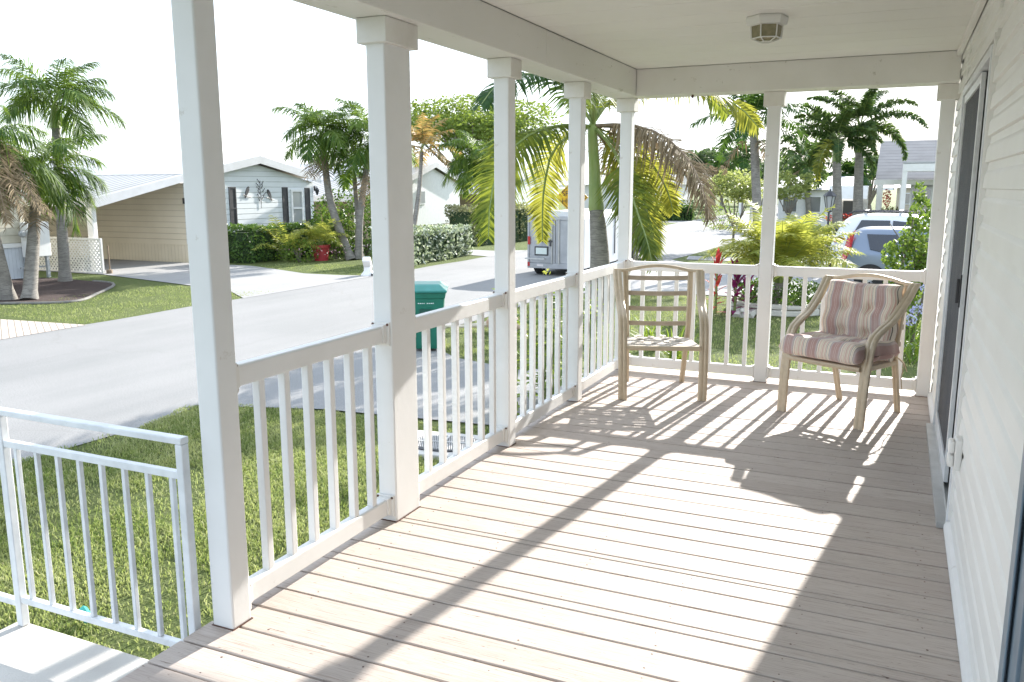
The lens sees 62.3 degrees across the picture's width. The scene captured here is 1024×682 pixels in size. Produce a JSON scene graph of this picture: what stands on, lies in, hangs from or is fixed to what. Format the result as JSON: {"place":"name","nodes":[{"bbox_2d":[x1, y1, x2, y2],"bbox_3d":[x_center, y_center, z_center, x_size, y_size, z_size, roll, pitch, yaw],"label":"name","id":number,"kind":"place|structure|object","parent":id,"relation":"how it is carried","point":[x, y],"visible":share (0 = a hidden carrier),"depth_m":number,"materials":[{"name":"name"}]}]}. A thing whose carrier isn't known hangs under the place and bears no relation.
{"place":"outdoors","nodes":[
{"label":"outdoors","id":0,"kind":"place"},
{"bbox_2d":[0,319,82,338],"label":"paver driveway","id":1,"kind":"structure","parent":0,"point":[12,328],"depth_m":15.88,"materials":[{"name":"concrete"}]},
{"bbox_2d":[39,256,371,297],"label":"carport driveway","id":2,"kind":"structure","parent":0,"point":[256,279],"depth_m":25.17,"materials":[{"name":"concrete"}]},
{"bbox_2d":[39,237,104,273],"bbox_3d":[-14.645,-2.753,26.726,4.820,1.080,0.060,5,11,24],"label":"lattice panel","id":3,"kind":"object","parent":2,"relation":"on","point":[92,256],"visible":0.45,"depth_m":26.09,"materials":[{"name":"white paint"}]},
{"bbox_2d":[0,205,777,462],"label":"road","id":4,"kind":"structure","parent":0,"point":[135,371],"depth_m":14.18,"materials":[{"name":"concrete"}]},
{"bbox_2d":[525,208,617,273],"bbox_3d":[2.179,-3.213,26.815,1.797,1.920,4.790,5,11,24],"label":"cargo trailer","id":5,"kind":"object","parent":4,"relation":"on","point":[542,256],"visible":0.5,"depth_m":25.00,"materials":[{"name":"metal"}]},
{"bbox_2d":[351,243,524,255],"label":"driveway","id":6,"kind":"structure","parent":0,"point":[483,252],"depth_m":33.97,"materials":[{"name":"concrete"}]},
{"bbox_2d":[0,189,921,659],"bbox_3d":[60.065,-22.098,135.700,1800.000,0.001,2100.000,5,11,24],"label":"ground","id":7,"kind":"structure","parent":0,"point":[124,285],"depth_m":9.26,"materials":[{"name":"green plant"}]},
{"bbox_2d":[0,148,30,278],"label":"mobile home","id":8,"kind":"object","parent":7,"relation":"on","point":[11,242],"visible":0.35,"depth_m":24.17,"materials":[{"name":"white metal"}]},
{"bbox_2d":[18,221,51,276],"bbox_3d":[-13.860,-2.631,24.543,0.320,1.620,0.960,5,11,24],"label":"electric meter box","id":9,"kind":"object","parent":7,"relation":"on","point":[45,247],"visible":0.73,"depth_m":24.62,"materials":[{"name":"white paint"}]},
{"bbox_2d":[0,278,111,301],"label":"mulch bed","id":10,"kind":"object","parent":7,"relation":"on","point":[49,289],"visible":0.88,"depth_m":21.74,"materials":[{"name":"brown soil"}]},
{"bbox_2d":[0,104,68,299],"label":"palm tree","id":11,"kind":"object","parent":10,"relation":"on","point":[7,171],"visible":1,"depth_m":18.73,"materials":[{"name":"green plant"}]},
{"bbox_2d":[0,130,110,299],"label":"palm tree","id":12,"kind":"object","parent":10,"relation":"on","point":[57,148],"visible":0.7,"depth_m":20.25,"materials":[{"name":"green plant"}]},
{"bbox_2d":[0,53,130,281],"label":"palm tree","id":13,"kind":"object","parent":10,"relation":"on","point":[28,95],"visible":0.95,"depth_m":23.01,"materials":[{"name":"green plant"}]},
{"bbox_2d":[0,280,114,304],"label":"bed edging","id":14,"kind":"object","parent":7,"relation":"on","point":[82,299],"visible":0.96,"depth_m":19.39,"materials":[{"name":"white concrete"}]},
{"bbox_2d":[0,622,148,681],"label":"concrete landing","id":15,"kind":"object","parent":7,"relation":"on","point":[29,652],"visible":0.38,"depth_m":3.12,"materials":[{"name":"white concrete"}]},
{"bbox_2d":[0,407,200,646],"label":"stair railing","id":16,"kind":"object","parent":15,"relation":"on","point":[20,600],"visible":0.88,"depth_m":3.07,"materials":[{"name":"white metal"}]},
{"bbox_2d":[21,156,320,271],"bbox_3d":[-16.853,-5.384,33.663,14.360,3.780,11.250,5,11,24],"label":"mobile home","id":17,"kind":"object","parent":7,"relation":"on","point":[140,211],"visible":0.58,"depth_m":30.90,"materials":[{"name":"grey"}]},
{"bbox_2d":[290,189,303,224],"bbox_3d":[-8.781,-5.440,34.639,0.060,1.496,0.754,5,11,24],"label":"window","id":18,"kind":"structure","parent":17,"relation":"in","point":[296,195],"depth_m":34.63,"materials":[{"name":"white glass"}]},
{"bbox_2d":[228,240,264,263],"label":"plant","id":19,"kind":"object","parent":7,"relation":"on","point":[239,246],"visible":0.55,"depth_m":29.23,"materials":[{"name":"green plant"}]},
{"bbox_2d":[227,222,341,262],"bbox_3d":[-8.459,-3.829,31.757,1.619,1.404,5.524,5,11,24],"label":"hedge","id":20,"kind":"object","parent":7,"relation":"on","point":[249,236],"visible":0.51,"depth_m":29.66,"materials":[{"name":"green plant"}]},
{"bbox_2d":[252,215,320,260],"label":"areca palm","id":21,"kind":"object","parent":7,"relation":"on","point":[290,236],"visible":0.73,"depth_m":29.96,"materials":[{"name":"green plant"}]},
{"bbox_2d":[279,239,319,261],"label":"plant","id":22,"kind":"object","parent":7,"relation":"on","point":[298,257],"visible":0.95,"depth_m":29.77,"materials":[{"name":"green plant"}]},
{"bbox_2d":[271,102,365,259],"bbox_3d":[-6.858,-5.770,30.867,3.370,5.679,3.556,5,11,24],"label":"palm tree","id":23,"kind":"object","parent":7,"relation":"on","point":[318,121],"visible":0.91,"depth_m":30.10,"materials":[{"name":"green plant"}]},
{"bbox_2d":[311,244,330,260],"bbox_3d":[-6.879,-3.183,30.489,0.700,0.565,0.700,5,11,24],"label":"flower pot","id":24,"kind":"object","parent":7,"relation":"on","point":[322,256],"visible":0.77,"depth_m":30.28,"materials":[{"name":"red ceramic"}]},
{"bbox_2d":[293,218,348,248],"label":"areca palm","id":25,"kind":"object","parent":24,"relation":"in","point":[324,234],"visible":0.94,"depth_m":30.14,"materials":[{"name":"green plant"}]},
{"bbox_2d":[312,208,355,254],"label":"shrub","id":26,"kind":"object","parent":7,"relation":"on","point":[327,218],"visible":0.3,"depth_m":32.65,"materials":[{"name":"green plant"}]},
{"bbox_2d":[317,237,354,259],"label":"plant","id":27,"kind":"object","parent":7,"relation":"on","point":[335,254],"visible":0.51,"depth_m":30.95,"materials":[{"name":"green plant"}]},
{"bbox_2d":[309,188,371,255],"bbox_3d":[-6.372,-4.586,32.819,3.093,2.705,3.061,5,11,24],"label":"shrub","id":28,"kind":"object","parent":7,"relation":"on","point":[336,203],"visible":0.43,"depth_m":32.22,"materials":[{"name":"green plant"}]},
{"bbox_2d":[316,150,370,256],"bbox_3d":[-5.912,-5.178,31.735,2.816,4.096,2.579,5,11,24],"label":"palm tree","id":29,"kind":"object","parent":7,"relation":"on","point":[347,182],"visible":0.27,"depth_m":31.13,"materials":[{"name":"green plant"}]},
{"bbox_2d":[338,195,371,254],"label":"shrub","id":30,"kind":"object","parent":7,"relation":"on","point":[364,232],"visible":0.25,"depth_m":32.37,"materials":[{"name":"green plant"}]},
{"bbox_2d":[361,257,372,275],"bbox_3d":[-4.288,-2.222,25.213,0.480,0.596,0.474,0,10,-1],"label":"mailbox","id":31,"kind":"object","parent":7,"relation":"on","point":[367,265],"visible":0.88,"depth_m":25.09,"materials":[{"name":"white paint"}]},
{"bbox_2d":[322,98,419,259],"bbox_3d":[-5.104,-5.929,31.018,3.596,5.844,3.494,-4,11,-22],"label":"palm tree","id":32,"kind":"object","parent":7,"relation":"on","point":[361,122],"visible":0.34,"depth_m":30.33,"materials":[{"name":"green plant"}]},
{"bbox_2d":[287,162,459,238],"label":"mobile home","id":33,"kind":"object","parent":7,"relation":"on","point":[436,197],"visible":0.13,"depth_m":44.26,"materials":[{"name":"beige"}]},
{"bbox_2d":[195,349,582,424],"bbox_3d":[-0.775,0.510,11.636,4.400,0.001,5.150,5,11,24],"label":"parking pad","id":34,"kind":"object","parent":7,"relation":"on","point":[245,396],"visible":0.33,"depth_m":10.99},
{"bbox_2d":[415,281,447,348],"bbox_3d":[-1.368,-0.401,13.678,0.666,1.095,0.808,-1,10,-3],"label":"wheelie bin","id":35,"kind":"object","parent":34,"relation":"on","point":[430,295],"visible":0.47,"depth_m":13.30,"materials":[{"name":"green plastic"}]},
{"bbox_2d":[368,223,474,265],"bbox_3d":[-3.079,-3.566,30.448,1.805,1.397,5.320,4,11,21],"label":"hedge","id":36,"kind":"object","parent":7,"relation":"on","point":[438,242],"visible":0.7,"depth_m":30.27,"materials":[{"name":"green plant"}]},
{"bbox_2d":[411,112,462,225],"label":"palm tree","id":37,"kind":"object","parent":7,"relation":"on","point":[422,137],"visible":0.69,"depth_m":41.59,"materials":[{"name":"green plant"}]},
{"bbox_2d":[418,430,477,459],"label":"stepping slab","id":38,"kind":"structure","parent":7,"relation":"on","point":[435,454],"depth_m":8.30,"materials":[{"name":"concrete"}]},
{"bbox_2d":[438,130,493,200],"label":"palm tree","id":39,"kind":"object","parent":7,"relation":"on","point":[461,162],"visible":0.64,"depth_m":40.32,"materials":[{"name":"green plant"}]},
{"bbox_2d":[411,93,567,167],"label":"broadleaf tree","id":40,"kind":"object","parent":7,"relation":"on","point":[462,119],"visible":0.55,"depth_m":61.45,"materials":[{"name":"green plant"}]},
{"bbox_2d":[444,202,550,246],"bbox_3d":[-0.464,-5.713,40.516,1.880,1.957,7.128,6,12,32],"label":"hedge","id":41,"kind":"object","parent":7,"relation":"on","point":[458,215],"visible":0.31,"depth_m":38.08,"materials":[{"name":"green plant"}]},
{"bbox_2d":[458,168,562,210],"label":"mobile home","id":42,"kind":"object","parent":7,"relation":"on","point":[468,202],"visible":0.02,"depth_m":56.57,"materials":[{"name":"grey"}]},
{"bbox_2d":[117,366,961,681],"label":"porch deck","id":43,"kind":"structure","parent":7,"relation":"on","point":[659,524],"depth_m":3.44,"materials":[{"name":"beige wood"}]},
{"bbox_2d":[171,0,252,630],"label":"porch column","id":44,"kind":"structure","parent":43,"relation":"on","point":[194,39],"depth_m":2.75,"materials":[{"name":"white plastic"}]},
{"bbox_2d":[235,321,394,609],"bbox_3d":[-0.774,0.434,3.379,0.090,0.896,0.964,5,11,24],"label":"railing","id":45,"kind":"object","parent":43,"relation":"on","point":[295,559],"visible":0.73,"depth_m":3.34,"materials":[{"name":"white plastic"}]},
{"bbox_2d":[356,15,420,521],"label":"porch column","id":46,"kind":"structure","parent":43,"relation":"on","point":[390,43],"depth_m":3.71,"materials":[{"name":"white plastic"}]},
{"bbox_2d":[415,290,507,498],"bbox_3d":[-0.277,0.237,4.459,0.090,0.896,1.031,5,11,24],"label":"railing","id":47,"kind":"object","parent":43,"relation":"on","point":[458,459],"visible":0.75,"depth_m":4.44,"materials":[{"name":"white plastic"}]},
{"bbox_2d":[487,57,521,447],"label":"porch column","id":48,"kind":"structure","parent":43,"relation":"on","point":[504,73],"depth_m":4.78,"materials":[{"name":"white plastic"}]},
{"bbox_2d":[515,272,577,432],"bbox_3d":[0.197,0.050,5.489,0.090,0.896,1.080,5,11,24],"label":"railing","id":49,"kind":"object","parent":43,"relation":"on","point":[550,402],"visible":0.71,"depth_m":5.47,"materials":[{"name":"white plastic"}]},
{"bbox_2d":[564,81,590,401],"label":"porch column","id":50,"kind":"structure","parent":43,"relation":"on","point":[577,94],"depth_m":5.83,"materials":[{"name":"white plastic"}]},
{"bbox_2d":[582,259,626,390],"bbox_3d":[0.681,-0.142,6.539,0.090,0.896,1.078,5,11,24],"label":"railing","id":51,"kind":"object","parent":43,"relation":"on","point":[594,375],"visible":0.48,"depth_m":6.52,"materials":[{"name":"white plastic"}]},
{"bbox_2d":[616,98,638,368],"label":"porch column","id":52,"kind":"structure","parent":43,"relation":"on","point":[627,108],"depth_m":6.83,"materials":[{"name":"white plastic"}]},
{"bbox_2d":[613,264,708,400],"bbox_3d":[1.098,-0.083,6.298,0.686,0.933,0.629,1,10,4],"label":"patio chair","id":53,"kind":"object","parent":43,"relation":"on","point":[685,344],"visible":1,"depth_m":6.31,"materials":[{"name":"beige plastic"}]},
{"bbox_2d":[628,259,758,377],"bbox_3d":[1.444,-0.196,6.832,1.040,0.896,0.090,5,11,24],"label":"railing","id":54,"kind":"object","parent":43,"relation":"on","point":[725,367],"visible":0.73,"depth_m":6.78,"materials":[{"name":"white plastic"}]},
{"bbox_2d":[753,91,786,382],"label":"porch column","id":55,"kind":"structure","parent":43,"relation":"on","point":[774,103],"depth_m":6.43,"materials":[{"name":"white plastic"}]},
{"bbox_2d":[766,264,925,391],"bbox_3d":[2.488,-0.112,6.366,1.059,0.896,0.090,5,11,24],"label":"railing","id":56,"kind":"object","parent":43,"relation":"on","point":[819,375],"visible":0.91,"depth_m":6.38,"materials":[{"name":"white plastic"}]},
{"bbox_2d":[777,273,920,429],"bbox_3d":[2.252,0.030,5.668,0.628,0.933,0.686,-8,13,-37],"label":"patio chair","id":57,"kind":"object","parent":43,"relation":"on","point":[866,367],"visible":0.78,"depth_m":5.56,"materials":[{"name":"beige"}]},
{"bbox_2d":[779,279,907,389],"bbox_3d":[2.189,-0.029,5.595,0.593,0.692,0.605,-8,13,-37],"label":"chair cushion","id":58,"kind":"object","parent":57,"relation":"on","point":[856,315],"visible":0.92,"depth_m":5.57,"materials":[{"name":"fabric"}]},
{"bbox_2d":[915,83,959,396],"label":"porch column","id":59,"kind":"structure","parent":43,"relation":"on","point":[948,96],"depth_m":5.97,"materials":[{"name":"white plastic"}]},
{"bbox_2d":[557,185,587,209],"bbox_3d":[1.522,-2.704,21.690,0.827,2.754,0.065,1,10,4],"label":"road sign","id":60,"kind":"object","parent":7,"relation":"on","point":[563,200],"visible":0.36,"depth_m":21.50,"materials":[{"name":"yellow metal"}]},
{"bbox_2d":[463,71,764,323],"bbox_3d":[2.117,-3.255,16.285,5.631,5.998,7.839,1,10,6],"label":"palm tree","id":61,"kind":"object","parent":7,"relation":"on","point":[647,235],"visible":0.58,"depth_m":15.72,"materials":[{"name":"green plant"}]},
{"bbox_2d":[629,313,680,350],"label":"spiky plant","id":62,"kind":"object","parent":7,"relation":"on","point":[646,332],"visible":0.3,"depth_m":13.74,"materials":[{"name":"green plant"}]},
{"bbox_2d":[657,204,694,220],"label":"hedge","id":63,"kind":"object","parent":7,"relation":"on","point":[684,215],"visible":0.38,"depth_m":65.42,"materials":[{"name":"green plant"}]},
{"bbox_2d":[649,317,718,359],"bbox_3d":[2.412,-0.025,12.728,1.269,0.688,1.315,-2,10,-11],"label":"spiky plant","id":64,"kind":"object","parent":7,"relation":"on","point":[678,356],"visible":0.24,"depth_m":12.70,"materials":[{"name":"green plant"}]},
{"bbox_2d":[689,162,723,204],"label":"broadleaf tree","id":65,"kind":"object","parent":7,"relation":"on","point":[715,170],"visible":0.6,"depth_m":87.38,"materials":[{"name":"green plant"}]},
{"bbox_2d":[677,147,750,206],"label":"broadleaf tree","id":66,"kind":"object","parent":7,"relation":"on","point":[703,155],"visible":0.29,"depth_m":108.33,"materials":[{"name":"green plant"}]},
{"bbox_2d":[706,248,725,312],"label":"ti plant","id":67,"kind":"object","parent":7,"relation":"on","point":[717,276],"visible":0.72,"depth_m":17.55,"materials":[{"name":"red plant"}]},
{"bbox_2d":[700,204,739,229],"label":"shrub","id":68,"kind":"object","parent":7,"relation":"on","point":[722,221],"visible":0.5,"depth_m":51.97,"materials":[{"name":"green plant"}]},
{"bbox_2d":[702,151,738,210],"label":"palm tree","id":69,"kind":"object","parent":7,"relation":"on","point":[715,161],"visible":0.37,"depth_m":91.40,"materials":[{"name":"green plant"}]},
{"bbox_2d":[716,258,745,314],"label":"ti plant","id":70,"kind":"object","parent":7,"relation":"on","point":[736,281],"visible":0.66,"depth_m":17.36,"materials":[{"name":"purple plant"}]},
{"bbox_2d":[704,168,763,246],"bbox_3d":[9.536,-5.635,36.138,3.236,3.440,2.502,5,11,24],"label":"broadleaf tree","id":71,"kind":"object","parent":7,"relation":"on","point":[736,192],"visible":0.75,"depth_m":35.70,"materials":[{"name":"green plant"}]},
{"bbox_2d":[715,135,765,214],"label":"palm tree","id":72,"kind":"object","parent":7,"relation":"on","point":[744,158],"visible":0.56,"depth_m":77.42,"materials":[{"name":"green plant"}]},
{"bbox_2d":[731,308,756,317],"bbox_3d":[4.736,-0.551,17.260,0.456,0.294,0.531,5,11,24],"label":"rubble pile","id":73,"kind":"object","parent":7,"relation":"on","point":[739,312],"visible":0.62,"depth_m":17.10,"materials":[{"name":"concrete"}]},
{"bbox_2d":[688,92,811,263],"bbox_3d":[8.235,-5.920,29.509,4.149,6.338,4.148,5,11,24],"label":"palm tree","id":74,"kind":"object","parent":7,"relation":"on","point":[756,101],"visible":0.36,"depth_m":28.92,"materials":[{"name":"green plant"}]},
{"bbox_2d":[736,158,799,203],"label":"broadleaf tree","id":75,"kind":"object","parent":7,"relation":"on","point":[762,170],"visible":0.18,"depth_m":118.24,"materials":[{"name":"green plant"}]},
{"bbox_2d":[731,295,820,316],"bbox_3d":[5.737,-0.791,18.177,2.085,0.238,2.083,5,11,24],"label":"stone ring","id":76,"kind":"object","parent":7,"relation":"on","point":[791,311],"visible":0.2,"depth_m":17.26,"materials":[{"name":"stone"}]},
{"bbox_2d":[733,276,820,305],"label":"flowering plants","id":77,"kind":"object","parent":76,"relation":"in","point":[791,287],"visible":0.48,"depth_m":17.75,"materials":[{"name":"green plant"}]},
{"bbox_2d":[699,199,866,303],"bbox_3d":[5.701,-1.813,17.985,3.442,2.359,3.469,5,11,24],"label":"palm clump","id":78,"kind":"object","parent":7,"relation":"on","point":[796,244],"visible":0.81,"depth_m":17.51,"materials":[{"name":"green plant"}]},
{"bbox_2d":[738,176,853,226],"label":"house","id":79,"kind":"structure","parent":7,"relation":"on","point":[817,203],"depth_m":56.45,"materials":[{"name":"white metal"}]},
{"bbox_2d":[782,196,797,212],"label":"window","id":80,"kind":"structure","parent":79,"relation":"in","point":[795,208],"depth_m":56.62,"materials":[{"name":"grey glass"}]},
{"bbox_2d":[805,196,821,212],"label":"window","id":81,"kind":"structure","parent":79,"relation":"in","point":[816,201],"depth_m":55.97,"materials":[{"name":"grey glass"}]},
{"bbox_2d":[777,169,818,218],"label":"broadleaf tree","id":82,"kind":"object","parent":7,"relation":"on","point":[800,187],"visible":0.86,"depth_m":53.57,"materials":[{"name":"green plant"}]},
{"bbox_2d":[779,134,832,217],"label":"palm tree","id":83,"kind":"object","parent":7,"relation":"on","point":[799,168],"visible":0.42,"depth_m":55.94,"materials":[{"name":"green plant"}]},
{"bbox_2d":[823,189,836,253],"bbox_3d":[11.247,-4.130,30.130,0.480,2.520,0.416,5,11,24],"label":"garden lamp","id":84,"kind":"object","parent":7,"relation":"on","point":[829,199],"visible":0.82,"depth_m":29.90,"materials":[{"name":"metal"}]},
{"bbox_2d":[780,101,889,232],"bbox_3d":[12.550,-6.390,33.408,4.088,5.845,3.832,5,11,24],"label":"palm tree","id":85,"kind":"object","parent":7,"relation":"on","point":[828,129],"visible":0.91,"depth_m":32.66,"materials":[{"name":"green plant"}]},
{"bbox_2d":[828,159,875,185],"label":"palm tree","id":86,"kind":"object","parent":7,"relation":"on","point":[847,166],"visible":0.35,"depth_m":61.36,"materials":[{"name":"green plant"}]},
{"bbox_2d":[841,154,878,212],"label":"broadleaf tree","id":87,"kind":"object","parent":7,"relation":"on","point":[871,194],"visible":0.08,"depth_m":69.94,"materials":[{"name":"green plant"}]},
{"bbox_2d":[790,88,929,215],"bbox_3d":[13.838,-6.964,34.455,4.854,6.596,4.564,0,10,2],"label":"palm tree","id":88,"kind":"object","parent":7,"relation":"on","point":[866,107],"visible":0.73,"depth_m":33.62,"materials":[{"name":"green plant"}]},
{"bbox_2d":[881,181,931,343],"bbox_3d":[6.677,-1.256,13.925,1.094,2.730,0.949,10,14,43],"label":"bush","id":89,"kind":"object","parent":7,"relation":"on","point":[919,262],"visible":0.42,"depth_m":13.85,"materials":[{"name":"green plant"}]},
{"bbox_2d":[903,284,924,363],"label":"agapanthus","id":90,"kind":"object","parent":7,"relation":"on","point":[916,343],"visible":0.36,"depth_m":12.94,"materials":[{"name":"blue plant"}]},
{"bbox_2d":[926,0,1023,681],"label":"mobile home","id":91,"kind":"object","parent":7,"relation":"on","point":[975,397],"visible":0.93,"depth_m":2.97,"materials":[{"name":"white plastic"}]},
{"bbox_2d":[292,0,987,99],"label":"porch roof","id":92,"kind":"structure","parent":91,"relation":"attached to","point":[636,49],"depth_m":5.02,"materials":[{"name":"paint"}]},
{"bbox_2d":[746,13,788,43],"bbox_3d":[1.358,-1.661,4.517,0.213,0.131,0.217,5,11,24],"label":"ceiling light","id":93,"kind":"object","parent":92,"relation":"attached to","point":[767,27],"visible":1,"depth_m":4.46,"materials":[{"name":"white paint"}]},
{"bbox_2d":[946,435,962,470],"bbox_3d":[1.841,0.465,3.522,0.051,0.130,0.090,5,11,24],"label":"outdoor outlet","id":94,"kind":"object","parent":91,"relation":"attached to","point":[954,457],"visible":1,"depth_m":3.49,"materials":[{"name":"white paint"}]},
{"bbox_2d":[926,44,992,527],"bbox_3d":[2.336,-0.321,4.390,0.140,2.075,1.780,5,11,24],"label":"sliding door","id":95,"kind":"structure","parent":91,"relation":"in","point":[976,92],"depth_m":4.39,"materials":[{"name":"white metal"}]},
{"bbox_2d":[997,445,1023,681],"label":"entry door","id":96,"kind":"structure","parent":91,"relation":"in","point":[1011,663],"depth_m":1.87,"materials":[{"name":"blue metal"}]},
{"bbox_2d":[0,0,940,188],"label":"sky","id":97,"kind":"structure","parent":0,"point":[272,54],"materials":[{"name":"white"}]},
{"bbox_2d":[491,285,608,414],"bbox_3d":[0.527,0.119,9.811,1.276,1.497,1.777,5,11,24],"label":"leafy plant","id":98,"kind":"object","parent":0,"point":[545,348],"visible":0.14,"depth_m":10.14,"materials":[{"name":"green plant"}]},
{"bbox_2d":[559,175,689,210],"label":"house","id":99,"kind":"structure","parent":0,"point":[586,204],"depth_m":75.07,"materials":[{"name":"white metal"}]},
{"bbox_2d":[545,259,922,304],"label":"neighbour driveway","id":100,"kind":"structure","parent":0,"point":[651,285],"depth_m":23.23,"materials":[{"name":"concrete"}]},
{"bbox_2d":[828,209,930,266],"bbox_3d":[11.543,-2.731,24.161,4.558,1.970,1.890,5,11,25],"label":"parked car","id":101,"kind":"object","parent":100,"relation":"on","point":[896,218],"visible":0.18,"depth_m":23.96,"materials":[{"name":"white paint"}]},
{"bbox_2d":[841,226,928,283],"bbox_3d":[10.435,-1.989,20.997,4.122,1.644,1.870,5,11,25],"label":"parked car","id":102,"kind":"object","parent":100,"relation":"on","point":[869,242],"visible":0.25,"depth_m":20.83,"materials":[{"name":"blue paint"}]},
{"bbox_2d":[687,256,841,263],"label":"garden path","id":103,"kind":"structure","parent":0,"point":[698,258],"depth_m":31.00,"materials":[{"name":"concrete"}]},
{"bbox_2d":[829,140,936,219],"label":"house","id":104,"kind":"structure","parent":0,"point":[917,166],"depth_m":36.29,"materials":[{"name":"grey"}]},
{"bbox_2d":[842,201,852,219],"bbox_3d":[14.972,-5.172,37.323,0.800,1.990,0.059,5,11,24],"label":"doorway","id":105,"kind":"structure","parent":104,"relation":"in","point":[847,205],"depth_m":37.26,"materials":[{"name":"grey"}]},
{"bbox_2d":[909,187,932,214],"bbox_3d":[17.790,-5.787,35.963,1.650,1.500,0.168,5,11,24],"label":"window","id":106,"kind":"structure","parent":104,"relation":"in","point":[929,190],"depth_m":36.00,"materials":[{"name":"white glass"}]},
{"bbox_2d":[875,185,910,213],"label":"house","id":107,"kind":"structure","parent":0,"point":[907,197],"depth_m":82.57,"materials":[{"name":"beige"}]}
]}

